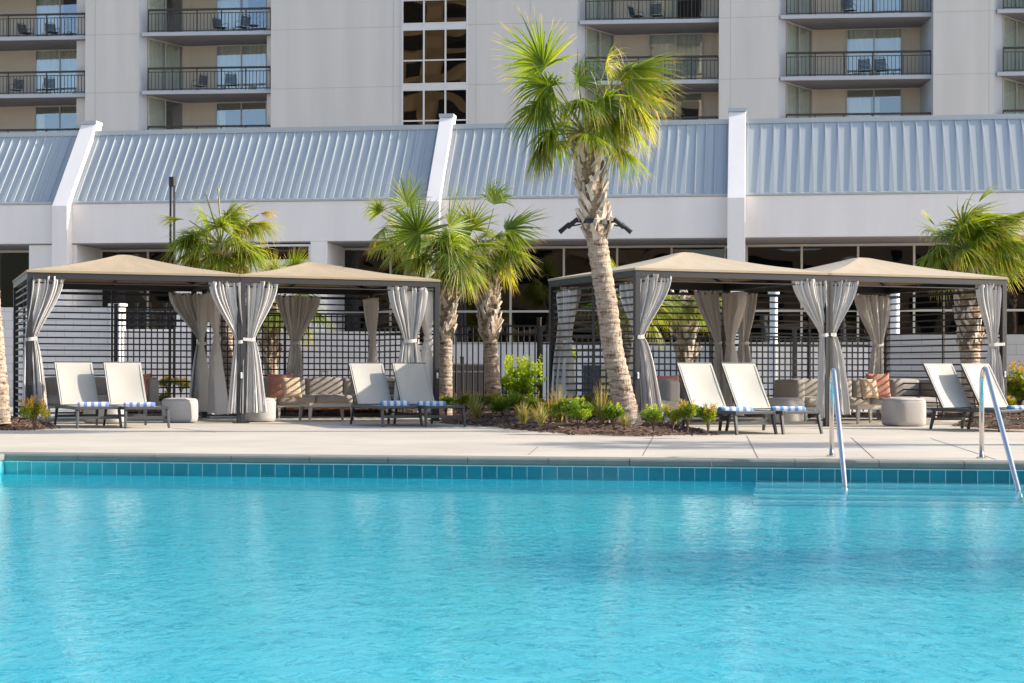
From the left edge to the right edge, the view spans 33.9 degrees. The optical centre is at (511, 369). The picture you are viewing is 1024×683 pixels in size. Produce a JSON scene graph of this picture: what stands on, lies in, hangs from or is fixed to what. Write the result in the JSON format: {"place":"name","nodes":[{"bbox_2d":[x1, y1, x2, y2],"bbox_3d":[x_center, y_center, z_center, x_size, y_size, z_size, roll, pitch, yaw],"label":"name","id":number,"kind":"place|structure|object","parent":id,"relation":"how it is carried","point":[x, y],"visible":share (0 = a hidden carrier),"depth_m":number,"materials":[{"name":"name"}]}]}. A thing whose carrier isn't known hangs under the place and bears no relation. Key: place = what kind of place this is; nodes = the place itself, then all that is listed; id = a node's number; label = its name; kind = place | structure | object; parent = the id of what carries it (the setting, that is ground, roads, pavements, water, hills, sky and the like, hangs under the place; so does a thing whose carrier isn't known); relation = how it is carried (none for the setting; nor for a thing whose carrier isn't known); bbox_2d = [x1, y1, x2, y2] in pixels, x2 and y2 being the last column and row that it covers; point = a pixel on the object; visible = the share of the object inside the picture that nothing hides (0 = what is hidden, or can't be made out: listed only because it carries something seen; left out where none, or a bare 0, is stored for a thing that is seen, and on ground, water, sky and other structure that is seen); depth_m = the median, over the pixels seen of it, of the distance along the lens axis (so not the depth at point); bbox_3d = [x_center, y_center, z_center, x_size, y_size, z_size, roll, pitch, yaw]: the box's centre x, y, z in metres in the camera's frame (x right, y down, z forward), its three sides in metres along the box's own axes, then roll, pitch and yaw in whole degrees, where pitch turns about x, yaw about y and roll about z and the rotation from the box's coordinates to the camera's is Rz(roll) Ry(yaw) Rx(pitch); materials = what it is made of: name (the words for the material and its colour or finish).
{"place":"outdoors","nodes":[
{"label":"outdoors","id":0,"kind":"place"},
{"bbox_2d":[0,461,1023,682],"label":"pool basin","id":1,"kind":"object","parent":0,"point":[395,666],"visible":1,"depth_m":9.40,"materials":[{"name":"teal paint"}]},
{"bbox_2d":[0,452,1023,469],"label":"pool coping","id":2,"kind":"object","parent":1,"relation":"on","point":[540,460],"visible":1,"depth_m":16.86,"materials":[{"name":"concrete"}]},
{"bbox_2d":[3,462,1023,484],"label":"pool tile","id":3,"kind":"object","parent":1,"relation":"attached to","point":[681,474],"visible":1,"depth_m":16.85,"materials":[{"name":"blue tile"}]},
{"bbox_2d":[3,461,1023,470],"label":"pool grout","id":4,"kind":"object","parent":3,"relation":"attached to","point":[513,465],"visible":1,"depth_m":16.86,"materials":[{"name":"white"}]},
{"bbox_2d":[826,368,847,494],"bbox_3d":[3.193,0.626,16.496,0.109,1.295,1.670,0,0,7],"label":"pool handrail","id":5,"kind":"object","parent":1,"relation":"on","point":[833,394],"visible":0.93,"depth_m":16.79,"materials":[{"name":"metal"}]},
{"bbox_2d":[752,482,1023,508],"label":"pool steps","id":6,"kind":"structure","parent":1,"relation":"on","point":[847,500],"depth_m":15.59,"materials":[{"name":"tile"}]},
{"bbox_2d":[753,483,1023,506],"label":"step edges","id":7,"kind":"object","parent":6,"relation":"on","point":[869,503],"visible":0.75,"depth_m":15.51,"materials":[{"name":"teal tile"}]},
{"bbox_2d":[976,366,1023,502],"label":"pool handrail","id":8,"kind":"object","parent":1,"relation":"on","point":[985,371],"visible":0.98,"depth_m":16.43,"materials":[{"name":"metal"}]},
{"bbox_2d":[0,401,1023,459],"bbox_3d":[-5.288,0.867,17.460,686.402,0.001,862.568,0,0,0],"label":"deck","id":9,"kind":"structure","parent":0,"point":[876,438],"depth_m":21.00,"materials":[{"name":"concrete"}]},
{"bbox_2d":[0,416,54,429],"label":"mulch bed","id":10,"kind":"object","parent":9,"relation":"on","point":[28,422],"visible":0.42,"depth_m":24.59,"materials":[{"name":"brown wood"}]},
{"bbox_2d":[0,299,10,423],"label":"palm tree","id":11,"kind":"object","parent":10,"relation":"on","point":[5,416],"visible":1,"depth_m":24.33,"materials":[{"name":"brown plant"}]},
{"bbox_2d":[18,395,50,430],"bbox_3d":[-6.511,0.581,22.875,0.438,0.491,0.392,0,0,-26],"label":"shrub","id":12,"kind":"object","parent":10,"relation":"on","point":[30,411],"visible":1,"depth_m":22.83,"materials":[{"name":"green plant"}]},
{"bbox_2d":[1,307,109,406],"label":"slatted fence","id":13,"kind":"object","parent":9,"relation":"on","point":[7,318],"depth_m":39.00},
{"bbox_2d":[54,361,121,428],"bbox_3d":[-6.486,0.368,25.575,0.680,1.001,1.623,0,0,-29],"label":"sun lounger","id":14,"kind":"object","parent":9,"relation":"on","point":[75,380],"visible":0.89,"depth_m":26.05,"materials":[{"name":"grey"}]},
{"bbox_2d":[45,377,158,419],"bbox_3d":[-7.280,0.492,29.337,2.103,0.740,0.858,0,0,-20],"label":"sofa","id":15,"kind":"object","parent":9,"relation":"on","point":[101,389],"visible":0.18,"depth_m":29.27,"materials":[{"name":"grey"}]},
{"bbox_2d":[13,255,246,422],"bbox_3d":[-6.579,-0.544,28.462,3.500,2.816,3.600,0,0,-20],"label":"cabana","id":16,"kind":"object","parent":9,"relation":"on","point":[126,272],"visible":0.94,"depth_m":28.23,"materials":[{"name":"beige fabric"}]},
{"bbox_2d":[22,276,64,411],"bbox_3d":[-7.362,-0.401,26.394,0.641,2.144,0.235,0,0,-20],"label":"curtain","id":17,"kind":"object","parent":16,"relation":"hanging from","point":[45,295],"visible":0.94,"depth_m":26.34,"materials":[{"name":"fabric"}]},
{"bbox_2d":[169,292,198,397],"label":"curtain","id":18,"kind":"object","parent":16,"relation":"hanging from","point":[184,305],"visible":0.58,"depth_m":30.41,"materials":[{"name":"fabric"}]},
{"bbox_2d":[195,293,208,411],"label":"curtain","id":19,"kind":"object","parent":16,"relation":"hanging from","point":[201,385],"visible":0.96,"depth_m":30.06,"materials":[{"name":"fabric"}]},
{"bbox_2d":[206,293,228,414],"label":"curtain","id":20,"kind":"object","parent":16,"relation":"hanging from","point":[217,398],"visible":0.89,"depth_m":29.19,"materials":[{"name":"fabric"}]},
{"bbox_2d":[208,281,243,413],"bbox_3d":[-4.660,-0.365,27.369,0.590,2.164,0.205,0,0,-18],"label":"curtain","id":21,"kind":"object","parent":16,"relation":"hanging from","point":[224,299],"visible":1,"depth_m":27.36,"materials":[{"name":"fabric"}]},
{"bbox_2d":[103,361,169,428],"bbox_3d":[-5.762,0.370,25.638,0.680,1.001,1.623,0,0,-26],"label":"sun lounger","id":22,"kind":"object","parent":9,"relation":"on","point":[124,382],"visible":0.81,"depth_m":26.13,"materials":[{"name":"grey"}]},
{"bbox_2d":[169,177,175,397],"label":"light column","id":23,"kind":"structure","parent":9,"relation":"on","point":[172,181],"depth_m":34.45,"materials":[{"name":"black metal"}]},
{"bbox_2d":[162,398,197,421],"bbox_3d":[-5.486,0.656,27.764,0.593,0.396,0.593,0,0,0],"label":"ottoman","id":24,"kind":"object","parent":9,"relation":"on","point":[183,409],"visible":0.98,"depth_m":27.51,"materials":[{"name":"fabric"}]},
{"bbox_2d":[114,304,365,407],"bbox_3d":[-5.244,-0.206,33.000,5.034,2.146,0.084,0,0,-9],"label":"picket fence","id":25,"kind":"object","parent":9,"relation":"on","point":[139,321],"visible":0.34,"depth_m":32.91,"materials":[{"name":"black metal"}]},
{"bbox_2d":[124,331,399,401],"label":"white wall","id":26,"kind":"structure","parent":9,"relation":"on","point":[183,366],"depth_m":38.20,"materials":[{"name":"paint"}]},
{"bbox_2d":[190,262,442,422],"bbox_3d":[-3.543,-0.518,29.689,3.600,2.777,3.600,0,0,-24],"label":"cabana","id":27,"kind":"object","parent":9,"relation":"on","point":[314,278],"visible":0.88,"depth_m":29.01,"materials":[{"name":"beige fabric"}]},
{"bbox_2d":[243,281,278,412],"bbox_3d":[-4.125,-0.373,27.574,0.595,2.161,0.214,0,0,-15],"label":"curtain","id":28,"kind":"object","parent":27,"relation":"hanging from","point":[260,298],"visible":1,"depth_m":27.52,"materials":[{"name":"white fabric"}]},
{"bbox_2d":[275,295,319,377],"bbox_3d":[-3.995,-0.381,31.247,0.871,2.019,0.248,0,0,-27],"label":"curtain","id":29,"kind":"object","parent":27,"relation":"hanging from","point":[297,312],"visible":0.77,"depth_m":31.19,"materials":[{"name":"fabric"}]},
{"bbox_2d":[363,298,378,408],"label":"curtain","id":30,"kind":"object","parent":27,"relation":"hanging from","point":[371,308],"visible":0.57,"depth_m":31.42,"materials":[{"name":"fabric"}]},
{"bbox_2d":[387,286,427,400],"bbox_3d":[-1.790,-0.410,28.618,0.711,2.030,0.303,0,0,-26],"label":"curtain","id":31,"kind":"object","parent":27,"relation":"hanging from","point":[408,308],"visible":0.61,"depth_m":28.63,"materials":[{"name":"fabric"}]},
{"bbox_2d":[415,292,432,412],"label":"curtain","id":32,"kind":"object","parent":27,"relation":"hanging from","point":[427,347],"visible":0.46,"depth_m":28.87,"materials":[{"name":"fabric"}]},
{"bbox_2d":[263,377,387,417],"bbox_3d":[-3.465,0.501,30.886,2.360,0.740,0.858,0,0,-24],"label":"sofa","id":33,"kind":"object","parent":9,"relation":"on","point":[324,389],"visible":0.59,"depth_m":30.95,"materials":[{"name":"grey"}]},
{"bbox_2d":[348,362,422,426],"bbox_3d":[-2.034,0.379,26.618,0.680,1.001,1.623,0,0,-26],"label":"sun lounger","id":34,"kind":"object","parent":9,"relation":"on","point":[370,385],"visible":0.91,"depth_m":27.10,"materials":[{"name":"grey"}]},
{"bbox_2d":[392,362,465,426],"bbox_3d":[-1.352,0.381,26.676,0.680,1.001,1.623,0,0,-24],"label":"sun lounger","id":35,"kind":"object","parent":9,"relation":"on","point":[413,383],"visible":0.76,"depth_m":27.18,"materials":[{"name":"grey"}]},
{"bbox_2d":[376,317,541,409],"bbox_3d":[-1.117,-0.075,33.104,3.520,1.905,0.084,0,0,17],"label":"picket fence","id":36,"kind":"object","parent":9,"relation":"on","point":[538,325],"visible":0.31,"depth_m":32.95,"materials":[{"name":"black metal"}]},
{"bbox_2d":[0,108,1023,400],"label":"building","id":37,"kind":"structure","parent":9,"relation":"on","point":[794,192],"depth_m":46.81,"materials":[{"name":"white paint"}]},
{"bbox_2d":[0,250,28,306],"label":"ribbon window","id":38,"kind":"structure","parent":37,"relation":"in","point":[12,263],"depth_m":50.05,"materials":[{"name":"black"}]},
{"bbox_2d":[100,249,175,328],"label":"ribbon window","id":39,"kind":"structure","parent":37,"relation":"in","point":[152,254],"depth_m":49.46,"materials":[{"name":"black"}]},
{"bbox_2d":[202,244,310,261],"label":"transom window","id":40,"kind":"structure","parent":37,"relation":"in","point":[281,249],"depth_m":46.98,"materials":[{"name":"grey"}]},
{"bbox_2d":[343,247,423,343],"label":"ribbon window","id":41,"kind":"structure","parent":37,"relation":"in","point":[355,258],"depth_m":48.49,"materials":[{"name":"black"}]},
{"bbox_2d":[454,245,726,343],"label":"ribbon window","id":42,"kind":"structure","parent":37,"relation":"in","point":[530,301],"depth_m":47.76,"materials":[{"name":"black glass"}]},
{"bbox_2d":[746,242,1023,343],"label":"ribbon window","id":43,"kind":"structure","parent":37,"relation":"in","point":[797,256],"depth_m":46.53,"materials":[{"name":"black glass"}]},
{"bbox_2d":[0,0,1023,132],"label":"hotel tower","id":44,"kind":"structure","parent":9,"relation":"on","point":[111,65],"depth_m":76.79,"materials":[{"name":"paint"}]},
{"bbox_2d":[35,105,75,131],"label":"sliding door","id":45,"kind":"structure","parent":44,"relation":"in","point":[59,116],"depth_m":82.06,"materials":[{"name":"blue"}]},
{"bbox_2d":[35,49,76,93],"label":"sliding door","id":46,"kind":"structure","parent":44,"relation":"in","point":[60,59],"depth_m":81.94,"materials":[{"name":"blue"}]},
{"bbox_2d":[35,0,76,35],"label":"sliding door","id":47,"kind":"structure","parent":44,"relation":"in","point":[41,6],"depth_m":82.06,"materials":[{"name":"blue"}]},
{"bbox_2d":[147,96,182,129],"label":"sliding door","id":48,"kind":"structure","parent":44,"relation":"in","point":[156,107],"depth_m":79.53,"materials":[{"name":"beige"}]},
{"bbox_2d":[147,38,182,90],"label":"sliding door","id":49,"kind":"structure","parent":44,"relation":"in","point":[159,53],"depth_m":79.94,"materials":[{"name":"beige"}]},
{"bbox_2d":[147,0,182,31],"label":"sliding door","id":50,"kind":"structure","parent":44,"relation":"in","point":[151,4],"depth_m":79.53,"materials":[{"name":"beige"}]},
{"bbox_2d":[216,101,266,128],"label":"sliding door","id":51,"kind":"structure","parent":44,"relation":"in","point":[249,112],"depth_m":80.81,"materials":[{"name":"beige"}]},
{"bbox_2d":[216,44,266,89],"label":"sliding door","id":52,"kind":"structure","parent":44,"relation":"in","point":[253,54],"depth_m":80.61,"materials":[{"name":"blue"}]},
{"bbox_2d":[216,0,266,30],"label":"sliding door","id":53,"kind":"structure","parent":44,"relation":"in","point":[219,3],"depth_m":80.77,"materials":[{"name":"blue"}]},
{"bbox_2d":[401,0,467,124],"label":"stair window","id":54,"kind":"structure","parent":44,"relation":"in","point":[434,33],"depth_m":76.52,"materials":[{"name":"brown"}]},
{"bbox_2d":[585,26,614,80],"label":"sliding door","id":55,"kind":"structure","parent":44,"relation":"in","point":[599,41],"depth_m":76.89,"materials":[{"name":"beige"}]},
{"bbox_2d":[648,92,702,120],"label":"sliding door","id":56,"kind":"structure","parent":44,"relation":"in","point":[691,104],"depth_m":77.71,"materials":[{"name":"beige"}]},
{"bbox_2d":[648,33,702,79],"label":"sliding door","id":57,"kind":"structure","parent":44,"relation":"in","point":[684,44],"depth_m":77.63,"materials":[{"name":"beige"}]},
{"bbox_2d":[648,0,702,18],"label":"sliding door","id":58,"kind":"structure","parent":44,"relation":"in","point":[685,4],"depth_m":78.65,"materials":[{"name":"beige"}]},
{"bbox_2d":[786,82,812,117],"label":"sliding door","id":59,"kind":"structure","parent":44,"relation":"in","point":[797,97],"depth_m":75.60,"materials":[{"name":"beige"}]},
{"bbox_2d":[786,21,812,76],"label":"sliding door","id":60,"kind":"structure","parent":44,"relation":"in","point":[797,36],"depth_m":75.72,"materials":[{"name":"beige"}]},
{"bbox_2d":[846,0,900,13],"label":"sliding door","id":61,"kind":"structure","parent":44,"relation":"in","point":[879,5],"depth_m":76.37,"materials":[{"name":"beige"}]},
{"bbox_2d":[846,88,901,116],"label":"sliding door","id":62,"kind":"structure","parent":44,"relation":"in","point":[868,100],"depth_m":76.43,"materials":[{"name":"beige"}]},
{"bbox_2d":[846,28,901,75],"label":"sliding door","id":63,"kind":"structure","parent":44,"relation":"in","point":[868,39],"depth_m":76.37,"materials":[{"name":"blue"}]},
{"bbox_2d":[1002,77,1023,113],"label":"sliding door","id":64,"kind":"structure","parent":44,"relation":"in","point":[1012,90],"depth_m":74.22,"materials":[{"name":"beige"}]},
{"bbox_2d":[1003,15,1023,71],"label":"sliding door","id":65,"kind":"structure","parent":44,"relation":"in","point":[1013,29],"depth_m":74.24,"materials":[{"name":"beige"}]},
{"bbox_2d":[0,406,1023,436],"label":"mulch chips","id":66,"kind":"object","parent":9,"relation":"on","point":[531,427],"visible":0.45,"depth_m":24.76,"materials":[{"name":"wood"}]},
{"bbox_2d":[74,403,1020,417],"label":"patio floor","id":67,"kind":"structure","parent":9,"relation":"on","point":[335,412],"depth_m":31.53,"materials":[{"name":"concrete"}]},
{"bbox_2d":[156,188,287,398],"bbox_3d":[-5.708,-1.388,33.142,2.417,4.517,2.406,0,0,-43],"label":"palm tree","id":68,"kind":"object","parent":67,"relation":"on","point":[218,257],"visible":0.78,"depth_m":32.97,"materials":[{"name":"green plant"}]},
{"bbox_2d":[254,247,335,377],"bbox_3d":[-4.765,-0.865,34.053,2.340,3.467,2.102,0,0,22],"label":"palm tree","id":69,"kind":"object","parent":67,"relation":"on","point":[296,261],"visible":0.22,"depth_m":34.10,"materials":[{"name":"green plant"}]},
{"bbox_2d":[358,168,437,343],"bbox_3d":[-2.212,-1.730,35.953,1.858,5.209,2.256,0,0,-32],"label":"palm tree","id":70,"kind":"object","parent":67,"relation":"on","point":[402,200],"visible":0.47,"depth_m":35.86,"materials":[{"name":"green plant"}]},
{"bbox_2d":[658,290,721,378],"bbox_3d":[3.357,-0.379,32.526,1.448,2.534,1.501,0,0,35],"label":"palm tree","id":71,"kind":"object","parent":67,"relation":"on","point":[686,329],"visible":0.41,"depth_m":32.43,"materials":[{"name":"green plant"}]},
{"bbox_2d":[439,405,706,435],"bbox_3d":[0.062,0.825,31.633,3.714,0.150,18.799,0,0,-7],"label":"mulch bed","id":72,"kind":"object","parent":9,"relation":"on","point":[552,424],"visible":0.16,"depth_m":24.32,"materials":[{"name":"brown soil"}]},
{"bbox_2d":[373,179,508,414],"bbox_3d":[-1.262,-1.281,30.424,2.122,4.319,2.369,0,0,30],"label":"palm tree","id":73,"kind":"object","parent":72,"relation":"on","point":[452,265],"visible":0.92,"depth_m":30.22,"materials":[{"name":"green plant"}]},
{"bbox_2d":[452,356,485,404],"bbox_3d":[-0.954,0.294,37.235,0.086,1.167,3.618,0,0,11],"label":"ramp fence","id":74,"kind":"object","parent":72,"relation":"on","point":[475,386],"visible":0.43,"depth_m":36.83,"materials":[{"name":"black metal"}]},
{"bbox_2d":[436,177,552,409],"bbox_3d":[-0.508,-1.414,31.872,2.266,4.614,1.991,0,0,-16],"label":"palm tree","id":75,"kind":"object","parent":72,"relation":"on","point":[490,322],"visible":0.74,"depth_m":31.62,"materials":[{"name":"green plant"}]},
{"bbox_2d":[499,353,546,410],"bbox_3d":[0.152,0.265,29.685,0.874,1.137,0.995,0,0,14],"label":"bush","id":76,"kind":"object","parent":72,"relation":"on","point":[526,381],"visible":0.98,"depth_m":29.50,"materials":[{"name":"green plant"}]},
{"bbox_2d":[560,395,594,429],"bbox_3d":[0.908,0.576,22.916,0.497,0.498,0.393,0,0,-6],"label":"shrub","id":77,"kind":"object","parent":72,"relation":"on","point":[574,408],"visible":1,"depth_m":22.87,"materials":[{"name":"green plant"}]},
{"bbox_2d":[489,9,686,425],"bbox_3d":[1.092,-2.136,23.943,2.884,5.988,2.200,0,0,0],"label":"palm tree","id":78,"kind":"object","parent":72,"relation":"on","point":[596,132],"visible":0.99,"depth_m":23.87,"materials":[{"name":"green plant"}]},
{"bbox_2d":[584,379,679,423],"bbox_3d":[1.900,0.515,27.304,0.858,0.740,2.180,0,0,-21],"label":"sofa","id":79,"kind":"object","parent":9,"relation":"on","point":[669,389],"visible":0.09,"depth_m":26.41,"materials":[{"name":"grey"}]},
{"bbox_2d":[576,259,687,369],"bbox_3d":[2.200,-0.687,31.551,2.227,3.145,1.942,0,0,0],"label":"palm tree","id":80,"kind":"object","parent":9,"relation":"on","point":[653,322],"visible":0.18,"depth_m":31.44,"materials":[{"name":"green plant"}]},
{"bbox_2d":[548,252,834,426],"bbox_3d":[2.823,-0.521,27.523,3.500,2.816,3.600,0,0,-21],"label":"cabana","id":81,"kind":"object","parent":9,"relation":"on","point":[689,271],"visible":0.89,"depth_m":26.94,"materials":[{"name":"beige fabric"}]},
{"bbox_2d":[555,289,576,415],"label":"curtain","id":82,"kind":"object","parent":81,"relation":"hanging from","point":[563,380],"visible":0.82,"depth_m":27.94,"materials":[{"name":"fabric"}]},
{"bbox_2d":[633,274,671,416],"bbox_3d":[2.132,-0.365,25.449,0.635,2.173,0.217,0,0,-15],"label":"curtain","id":83,"kind":"object","parent":81,"relation":"hanging from","point":[653,292],"visible":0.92,"depth_m":25.41,"materials":[{"name":"fabric"}]},
{"bbox_2d":[694,290,723,392],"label":"curtain","id":84,"kind":"object","parent":81,"relation":"hanging from","point":[708,304],"visible":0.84,"depth_m":29.48,"materials":[{"name":"fabric"}]},
{"bbox_2d":[721,292,747,415],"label":"curtain","id":85,"kind":"object","parent":81,"relation":"hanging from","point":[734,304],"visible":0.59,"depth_m":29.23,"materials":[{"name":"fabric"}]},
{"bbox_2d":[791,279,828,417],"bbox_3d":[4.698,-0.333,26.423,0.668,2.192,0.178,0,0,-24],"label":"curtain","id":86,"kind":"object","parent":81,"relation":"hanging from","point":[812,297],"visible":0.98,"depth_m":26.45,"materials":[{"name":"fabric"}]},
{"bbox_2d":[539,327,869,410],"bbox_3d":[4.002,0.030,33.300,7.114,1.720,0.084,0,0,-11],"label":"picket fence","id":87,"kind":"object","parent":9,"relation":"on","point":[792,355],"visible":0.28,"depth_m":33.51,"materials":[{"name":"black metal"}]},
{"bbox_2d":[676,362,777,434],"bbox_3d":[3.001,0.392,23.744,0.680,1.001,1.623,0,0,-27],"label":"sun lounger","id":88,"kind":"object","parent":9,"relation":"on","point":[700,383],"visible":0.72,"depth_m":24.24,"materials":[{"name":"grey"}]},
{"bbox_2d":[721,362,822,433],"bbox_3d":[3.676,0.393,24.004,0.680,1.001,1.623,0,0,-27],"label":"sun lounger","id":89,"kind":"object","parent":9,"relation":"on","point":[744,384],"visible":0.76,"depth_m":24.48,"materials":[{"name":"grey"}]},
{"bbox_2d":[768,292,779,397],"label":"column","id":90,"kind":"structure","parent":9,"relation":"on","point":[774,311],"depth_m":35.93,"materials":[{"name":"white paint"}]},
{"bbox_2d":[767,397,803,423],"bbox_3d":[4.498,0.666,27.619,0.603,0.426,0.603,0,0,0],"label":"ottoman","id":91,"kind":"object","parent":9,"relation":"on","point":[785,401],"visible":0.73,"depth_m":27.37,"materials":[{"name":"fabric"}]},
{"bbox_2d":[774,379,883,420],"bbox_3d":[5.786,0.524,29.778,2.192,0.740,0.858,0,0,-21],"label":"sofa","id":92,"kind":"object","parent":9,"relation":"on","point":[805,390],"visible":0.52,"depth_m":29.48,"materials":[{"name":"grey"}]},
{"bbox_2d":[726,258,1007,426],"bbox_3d":[5.952,-0.513,28.706,3.500,2.816,3.600,0,0,-21],"label":"cabana","id":93,"kind":"object","parent":9,"relation":"on","point":[873,276],"visible":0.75,"depth_m":28.85,"materials":[{"name":"beige fabric"}]},
{"bbox_2d":[737,293,756,362],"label":"curtain","id":94,"kind":"object","parent":93,"relation":"hanging from","point":[743,352],"visible":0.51,"depth_m":29.72,"materials":[{"name":"fabric"}]},
{"bbox_2d":[831,280,857,414],"bbox_3d":[5.243,-0.357,26.620,0.515,2.145,0.198,0,0,-12],"label":"curtain","id":95,"kind":"object","parent":93,"relation":"hanging from","point":[844,296],"visible":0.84,"depth_m":26.59,"materials":[{"name":"fabric"}]},
{"bbox_2d":[854,294,891,373],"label":"curtain","id":96,"kind":"object","parent":93,"relation":"hanging from","point":[874,312],"visible":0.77,"depth_m":30.65,"materials":[{"name":"fabric"}]},
{"bbox_2d":[975,284,1004,396],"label":"curtain","id":97,"kind":"object","parent":93,"relation":"hanging from","point":[989,300],"visible":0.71,"depth_m":27.60,"materials":[{"name":"fabric"}]},
{"bbox_2d":[881,397,925,425],"bbox_3d":[6.246,0.661,26.795,0.623,0.446,0.623,0,0,-17],"label":"ottoman","id":98,"kind":"object","parent":9,"relation":"on","point":[902,411],"visible":1,"depth_m":26.52,"materials":[{"name":"fabric"}]},
{"bbox_2d":[889,379,940,417],"bbox_3d":[7.295,0.528,30.274,0.820,0.740,0.858,0,0,-21],"label":"sofa","id":99,"kind":"object","parent":9,"relation":"on","point":[897,386],"visible":0.47,"depth_m":30.36,"materials":[{"name":"grey"}]},
{"bbox_2d":[870,334,1023,411],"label":"block wall","id":100,"kind":"structure","parent":9,"relation":"on","point":[1015,347],"depth_m":33.32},
{"bbox_2d":[923,363,1023,431],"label":"sun lounger","id":101,"kind":"object","parent":9,"relation":"on","point":[948,389],"visible":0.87,"depth_m":25.49,"materials":[{"name":"grey"}]},
{"bbox_2d":[956,413,1023,428],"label":"mulch bed","id":102,"kind":"object","parent":9,"relation":"on","point":[1007,425],"visible":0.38,"depth_m":26.35,"materials":[{"name":"brown wood"}]},
{"bbox_2d":[913,185,1023,415],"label":"palm tree","id":103,"kind":"object","parent":102,"relation":"on","point":[980,232],"visible":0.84,"depth_m":31.35,"materials":[{"name":"green plant"}]},
{"bbox_2d":[1007,360,1023,414],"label":"bush","id":104,"kind":"object","parent":102,"relation":"on","point":[1015,385],"visible":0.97,"depth_m":30.29,"materials":[{"name":"green plant"}]},
{"bbox_2d":[960,363,1023,428],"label":"sun lounger","id":105,"kind":"object","parent":9,"relation":"on","point":[971,371],"visible":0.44,"depth_m":25.56,"materials":[{"name":"grey"}]},
{"bbox_2d":[0,473,1023,682],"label":"water","id":106,"kind":"structure","parent":0,"point":[314,481],"depth_m":12.63,"materials":[{"name":"blue liquid"}]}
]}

